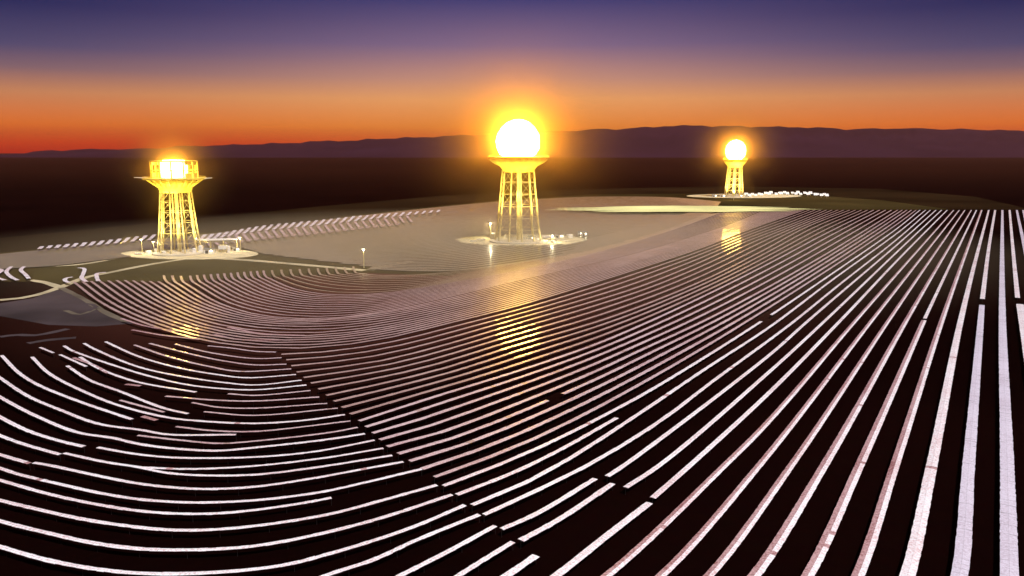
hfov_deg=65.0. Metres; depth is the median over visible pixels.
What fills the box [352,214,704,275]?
mirror row
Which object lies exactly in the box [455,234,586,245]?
tower base pad
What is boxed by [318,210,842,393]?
mirror row
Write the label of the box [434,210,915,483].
mirror row
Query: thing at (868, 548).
mirror row
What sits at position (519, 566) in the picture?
mirror row
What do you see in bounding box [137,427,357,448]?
mirror row
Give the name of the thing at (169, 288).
mirror row
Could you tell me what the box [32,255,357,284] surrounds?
bank ground
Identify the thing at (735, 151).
solar tower
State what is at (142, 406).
mirror row
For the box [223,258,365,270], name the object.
path
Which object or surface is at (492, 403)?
mirror row
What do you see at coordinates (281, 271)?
mirror row
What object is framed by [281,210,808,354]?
mirror row
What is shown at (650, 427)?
mirror row
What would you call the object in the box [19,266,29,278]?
mirror row
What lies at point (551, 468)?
mirror row
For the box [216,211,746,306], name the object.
mirror row
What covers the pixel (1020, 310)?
mirror row
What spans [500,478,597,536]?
mirror row
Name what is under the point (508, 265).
mirror row
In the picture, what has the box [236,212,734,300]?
mirror row
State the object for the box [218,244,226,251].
cooling unit
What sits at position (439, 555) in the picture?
mirror row
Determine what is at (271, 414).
mirror row
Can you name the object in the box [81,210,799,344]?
mirror row
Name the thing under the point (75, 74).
sky
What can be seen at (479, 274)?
mirror row
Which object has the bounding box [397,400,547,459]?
mirror row
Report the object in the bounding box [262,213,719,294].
mirror row
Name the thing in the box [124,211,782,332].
mirror row
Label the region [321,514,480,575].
mirror row
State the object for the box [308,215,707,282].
mirror row
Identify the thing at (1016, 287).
mirror row
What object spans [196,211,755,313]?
mirror row
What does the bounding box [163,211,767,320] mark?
mirror row
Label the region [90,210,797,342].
mirror row
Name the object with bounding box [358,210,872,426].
mirror row
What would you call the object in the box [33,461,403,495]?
mirror row
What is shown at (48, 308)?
gravel ground
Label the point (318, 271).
mirror row
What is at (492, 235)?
storage tank
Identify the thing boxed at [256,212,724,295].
mirror row
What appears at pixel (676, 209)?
salt ground
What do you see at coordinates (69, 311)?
path
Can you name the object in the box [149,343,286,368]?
mirror row
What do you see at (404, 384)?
mirror row
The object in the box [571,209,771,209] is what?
salt ground
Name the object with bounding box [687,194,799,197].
tower base pad
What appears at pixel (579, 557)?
mirror row
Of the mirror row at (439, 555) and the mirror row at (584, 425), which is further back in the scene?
the mirror row at (584, 425)
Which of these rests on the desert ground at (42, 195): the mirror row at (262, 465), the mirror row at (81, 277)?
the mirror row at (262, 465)
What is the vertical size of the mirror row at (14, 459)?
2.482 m
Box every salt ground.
[560,208,801,208]
[567,209,796,210]
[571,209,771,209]
[589,207,752,207]
[604,211,736,211]
[611,206,750,206]
[628,208,746,208]
[631,210,747,210]
[649,206,725,206]
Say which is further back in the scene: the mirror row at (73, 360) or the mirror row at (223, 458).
the mirror row at (73, 360)
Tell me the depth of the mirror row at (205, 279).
591.69 m
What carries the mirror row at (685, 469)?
on the desert ground at (42, 195)
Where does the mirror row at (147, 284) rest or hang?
on the desert ground at (42, 195)
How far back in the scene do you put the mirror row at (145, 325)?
458.75 m
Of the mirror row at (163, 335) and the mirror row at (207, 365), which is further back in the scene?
the mirror row at (163, 335)
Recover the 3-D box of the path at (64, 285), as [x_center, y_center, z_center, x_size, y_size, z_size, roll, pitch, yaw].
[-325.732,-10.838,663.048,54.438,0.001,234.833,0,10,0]
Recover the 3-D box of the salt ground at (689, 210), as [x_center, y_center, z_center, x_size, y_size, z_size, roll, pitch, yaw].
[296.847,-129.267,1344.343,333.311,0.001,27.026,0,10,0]
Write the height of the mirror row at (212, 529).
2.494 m
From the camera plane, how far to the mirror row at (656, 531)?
259.97 m
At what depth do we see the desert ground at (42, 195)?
337.65 m
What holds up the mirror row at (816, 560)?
on the desert ground at (42, 195)
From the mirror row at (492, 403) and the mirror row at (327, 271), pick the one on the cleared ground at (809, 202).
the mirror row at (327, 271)
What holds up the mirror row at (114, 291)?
on the desert ground at (42, 195)
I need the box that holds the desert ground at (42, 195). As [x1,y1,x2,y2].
[0,153,1023,575]
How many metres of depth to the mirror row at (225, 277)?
605.27 m
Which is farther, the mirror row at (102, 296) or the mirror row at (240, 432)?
the mirror row at (102, 296)
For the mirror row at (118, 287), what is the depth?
508.57 m
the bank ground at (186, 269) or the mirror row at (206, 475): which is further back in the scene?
the bank ground at (186, 269)
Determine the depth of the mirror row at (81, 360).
376.52 m
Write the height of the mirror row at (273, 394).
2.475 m
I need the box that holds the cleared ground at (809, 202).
[0,194,950,281]
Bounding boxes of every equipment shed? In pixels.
[203,248,215,253]
[232,247,239,250]
[554,234,564,237]
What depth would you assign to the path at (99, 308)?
532.32 m
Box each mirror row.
[0,355,132,424]
[0,376,236,440]
[0,395,364,456]
[0,415,85,452]
[0,434,60,460]
[0,453,31,464]
[0,467,422,509]
[0,479,331,519]
[0,484,437,537]
[0,494,452,558]
[0,504,465,575]
[4,266,17,279]
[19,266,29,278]
[30,357,344,425]
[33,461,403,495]
[60,354,86,368]
[62,452,391,481]
[63,345,306,392]
[66,365,188,418]
[73,210,802,347]
[73,357,106,372]
[79,268,88,281]
[79,357,196,397]
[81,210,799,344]
[82,343,301,388]
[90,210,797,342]
[94,272,104,280]
[97,440,374,464]
[100,211,791,339]
[105,341,295,381]
[107,211,788,337]
[116,211,785,335]
[119,400,164,412]
[121,318,178,331]
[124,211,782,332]
[133,211,779,329]
[133,329,198,339]
[134,345,291,375]
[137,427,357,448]
[141,211,776,326]
[141,416,158,420]
[142,448,383,472]
[149,211,773,323]
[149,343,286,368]
[157,211,770,322]
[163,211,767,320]
[165,396,319,406]
[171,211,765,319]
[174,344,281,358]
[176,420,350,434]
[180,211,762,318]
[189,211,758,316]
[192,402,327,413]
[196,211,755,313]
[203,211,752,311]
[204,408,337,417]
[208,345,274,352]
[210,211,749,308]
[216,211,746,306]
[223,211,743,304]
[227,327,302,335]
[228,390,310,395]
[230,212,737,302]
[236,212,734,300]
[243,212,731,299]
[250,212,728,297]
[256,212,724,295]
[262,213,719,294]
[271,213,717,292]
[280,213,716,289]
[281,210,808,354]
[286,210,814,359]
[289,213,714,286]
[291,210,819,365]
[296,210,825,371]
[299,213,713,284]
[304,210,831,377]
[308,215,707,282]
[310,210,836,382]
[317,214,709,280]
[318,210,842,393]
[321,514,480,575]
[326,210,848,400]
[326,214,707,278]
[333,210,854,402]
[335,214,706,277]
[341,210,860,408]
[343,214,705,275]
[349,210,866,419]
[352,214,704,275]
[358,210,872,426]
[365,210,878,427]
[371,210,884,436]
[379,210,890,440]
[386,210,896,452]
[396,525,496,575]
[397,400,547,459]
[409,210,906,463]
[421,210,910,469]
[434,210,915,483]
[443,321,762,492]
[455,417,617,495]
[455,541,514,575]
[471,210,925,506]
[482,210,929,515]
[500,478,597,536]
[501,554,538,575]
[518,483,614,541]
[550,502,652,575]
[562,210,901,394]
[601,210,953,575]
[605,210,935,477]
[623,210,941,494]
[650,211,945,505]
[655,210,958,575]
[703,210,964,575]
[747,210,971,575]
[770,210,919,314]
[801,320,925,575]
[851,210,981,575]
[899,210,989,575]
[923,210,976,318]
[950,305,984,575]
[980,210,995,299]
[999,210,1018,575]
[1009,210,1019,298]
[1016,210,1023,250]
[1016,304,1023,355]
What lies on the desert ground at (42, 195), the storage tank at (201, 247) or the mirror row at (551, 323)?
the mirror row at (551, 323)
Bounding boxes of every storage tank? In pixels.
[197,245,203,250]
[490,233,497,238]
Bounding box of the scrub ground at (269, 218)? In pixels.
[0,186,1023,252]
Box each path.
[0,259,185,300]
[0,328,68,337]
[26,337,75,343]
[27,280,63,287]
[43,257,124,266]
[58,287,130,321]
[63,303,98,310]
[65,309,95,314]
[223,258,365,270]
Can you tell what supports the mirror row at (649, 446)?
on the desert ground at (42, 195)
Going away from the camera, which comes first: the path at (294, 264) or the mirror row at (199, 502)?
the mirror row at (199, 502)
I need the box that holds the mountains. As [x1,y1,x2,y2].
[0,125,1023,156]
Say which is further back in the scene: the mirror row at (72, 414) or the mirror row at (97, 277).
the mirror row at (97, 277)
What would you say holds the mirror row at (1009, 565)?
on the desert ground at (42, 195)
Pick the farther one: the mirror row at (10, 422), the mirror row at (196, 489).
the mirror row at (10, 422)
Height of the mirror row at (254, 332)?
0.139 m
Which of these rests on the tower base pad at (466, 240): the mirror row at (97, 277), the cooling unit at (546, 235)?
the cooling unit at (546, 235)
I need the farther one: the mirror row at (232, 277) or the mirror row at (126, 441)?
the mirror row at (232, 277)
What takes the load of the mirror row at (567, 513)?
on the desert ground at (42, 195)
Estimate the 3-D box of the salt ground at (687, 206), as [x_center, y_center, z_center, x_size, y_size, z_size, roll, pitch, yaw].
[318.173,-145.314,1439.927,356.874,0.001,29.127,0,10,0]
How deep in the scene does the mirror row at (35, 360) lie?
302.07 m
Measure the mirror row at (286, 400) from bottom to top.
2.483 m
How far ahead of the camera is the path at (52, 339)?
434.55 m
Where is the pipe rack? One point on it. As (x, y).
(223, 240)
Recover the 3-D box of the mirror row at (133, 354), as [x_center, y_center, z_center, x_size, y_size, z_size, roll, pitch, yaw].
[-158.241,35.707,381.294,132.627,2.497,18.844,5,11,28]
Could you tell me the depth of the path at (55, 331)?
446.45 m
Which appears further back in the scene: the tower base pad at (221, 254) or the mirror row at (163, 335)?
the tower base pad at (221, 254)
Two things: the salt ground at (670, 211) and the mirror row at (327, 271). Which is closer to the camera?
the mirror row at (327, 271)
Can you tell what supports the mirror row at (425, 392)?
on the desert ground at (42, 195)
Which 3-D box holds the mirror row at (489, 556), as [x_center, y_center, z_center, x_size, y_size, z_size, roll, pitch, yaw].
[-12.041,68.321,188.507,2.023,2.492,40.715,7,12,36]
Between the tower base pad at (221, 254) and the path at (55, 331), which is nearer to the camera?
the path at (55, 331)
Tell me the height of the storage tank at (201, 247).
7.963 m
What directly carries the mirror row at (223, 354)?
on the desert ground at (42, 195)
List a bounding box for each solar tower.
[134,160,208,256]
[488,119,548,244]
[723,140,747,196]
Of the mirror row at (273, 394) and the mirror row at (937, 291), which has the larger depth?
the mirror row at (937, 291)
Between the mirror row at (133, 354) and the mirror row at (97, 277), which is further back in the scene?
the mirror row at (97, 277)
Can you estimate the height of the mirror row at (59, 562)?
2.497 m
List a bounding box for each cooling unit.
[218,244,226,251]
[542,234,551,238]
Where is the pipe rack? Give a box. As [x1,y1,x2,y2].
[196,238,237,250]
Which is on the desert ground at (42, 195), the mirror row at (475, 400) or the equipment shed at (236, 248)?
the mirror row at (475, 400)
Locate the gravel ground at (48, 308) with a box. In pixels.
[0,290,131,325]
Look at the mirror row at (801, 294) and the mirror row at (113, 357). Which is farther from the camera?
the mirror row at (801, 294)
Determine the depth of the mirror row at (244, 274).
624.35 m
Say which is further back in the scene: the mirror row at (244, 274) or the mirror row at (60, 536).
the mirror row at (244, 274)
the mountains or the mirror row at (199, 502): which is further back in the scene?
the mountains
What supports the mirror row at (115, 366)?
on the desert ground at (42, 195)
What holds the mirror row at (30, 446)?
on the desert ground at (42, 195)
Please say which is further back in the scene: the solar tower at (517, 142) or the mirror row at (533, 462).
the solar tower at (517, 142)
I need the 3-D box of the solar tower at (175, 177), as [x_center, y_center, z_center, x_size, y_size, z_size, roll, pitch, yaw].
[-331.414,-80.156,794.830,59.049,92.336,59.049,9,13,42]
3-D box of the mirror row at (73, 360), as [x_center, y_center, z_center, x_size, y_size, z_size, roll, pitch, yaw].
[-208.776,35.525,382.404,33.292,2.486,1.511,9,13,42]
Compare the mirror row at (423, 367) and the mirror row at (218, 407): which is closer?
the mirror row at (218, 407)
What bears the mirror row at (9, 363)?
on the desert ground at (42, 195)
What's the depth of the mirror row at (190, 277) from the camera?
570.61 m
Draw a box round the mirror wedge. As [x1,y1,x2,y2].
[558,212,713,255]
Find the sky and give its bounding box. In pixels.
[0,0,1023,152]
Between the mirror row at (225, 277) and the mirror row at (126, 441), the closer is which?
the mirror row at (126, 441)
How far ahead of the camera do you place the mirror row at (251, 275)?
624.31 m
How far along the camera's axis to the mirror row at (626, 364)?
451.03 m
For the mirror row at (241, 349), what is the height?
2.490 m
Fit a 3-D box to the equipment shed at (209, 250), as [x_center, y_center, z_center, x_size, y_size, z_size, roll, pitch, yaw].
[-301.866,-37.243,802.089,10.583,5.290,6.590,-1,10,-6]
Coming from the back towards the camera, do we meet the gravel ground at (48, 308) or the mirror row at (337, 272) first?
the mirror row at (337, 272)
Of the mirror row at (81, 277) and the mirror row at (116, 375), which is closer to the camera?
the mirror row at (116, 375)
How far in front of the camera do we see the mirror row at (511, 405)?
359.30 m
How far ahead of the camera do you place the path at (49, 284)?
619.35 m
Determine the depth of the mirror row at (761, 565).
258.11 m
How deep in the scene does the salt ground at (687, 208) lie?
1397.34 m
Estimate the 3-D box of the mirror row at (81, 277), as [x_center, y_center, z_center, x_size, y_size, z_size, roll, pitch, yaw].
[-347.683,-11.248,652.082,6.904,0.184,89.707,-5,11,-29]
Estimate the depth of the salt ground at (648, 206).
1449.82 m
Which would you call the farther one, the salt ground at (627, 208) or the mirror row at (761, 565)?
the salt ground at (627, 208)
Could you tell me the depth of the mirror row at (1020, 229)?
1020.95 m
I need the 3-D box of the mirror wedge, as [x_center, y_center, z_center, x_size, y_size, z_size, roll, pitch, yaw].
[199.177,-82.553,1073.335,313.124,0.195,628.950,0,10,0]
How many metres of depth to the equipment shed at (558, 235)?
945.23 m
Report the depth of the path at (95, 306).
527.10 m
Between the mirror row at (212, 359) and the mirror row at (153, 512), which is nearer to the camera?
the mirror row at (153, 512)
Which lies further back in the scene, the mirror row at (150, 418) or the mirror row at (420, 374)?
the mirror row at (420, 374)
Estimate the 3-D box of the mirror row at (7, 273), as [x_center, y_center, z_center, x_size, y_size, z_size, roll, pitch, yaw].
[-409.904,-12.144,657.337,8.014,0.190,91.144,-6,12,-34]
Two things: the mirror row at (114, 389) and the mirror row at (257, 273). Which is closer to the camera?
the mirror row at (114, 389)
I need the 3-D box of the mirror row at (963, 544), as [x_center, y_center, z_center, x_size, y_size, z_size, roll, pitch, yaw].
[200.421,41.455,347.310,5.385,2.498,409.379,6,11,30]
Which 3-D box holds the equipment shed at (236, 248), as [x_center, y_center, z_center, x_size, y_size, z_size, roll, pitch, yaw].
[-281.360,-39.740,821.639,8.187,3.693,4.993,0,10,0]
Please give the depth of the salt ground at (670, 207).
1423.11 m
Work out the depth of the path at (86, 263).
730.59 m
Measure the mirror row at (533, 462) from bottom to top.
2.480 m

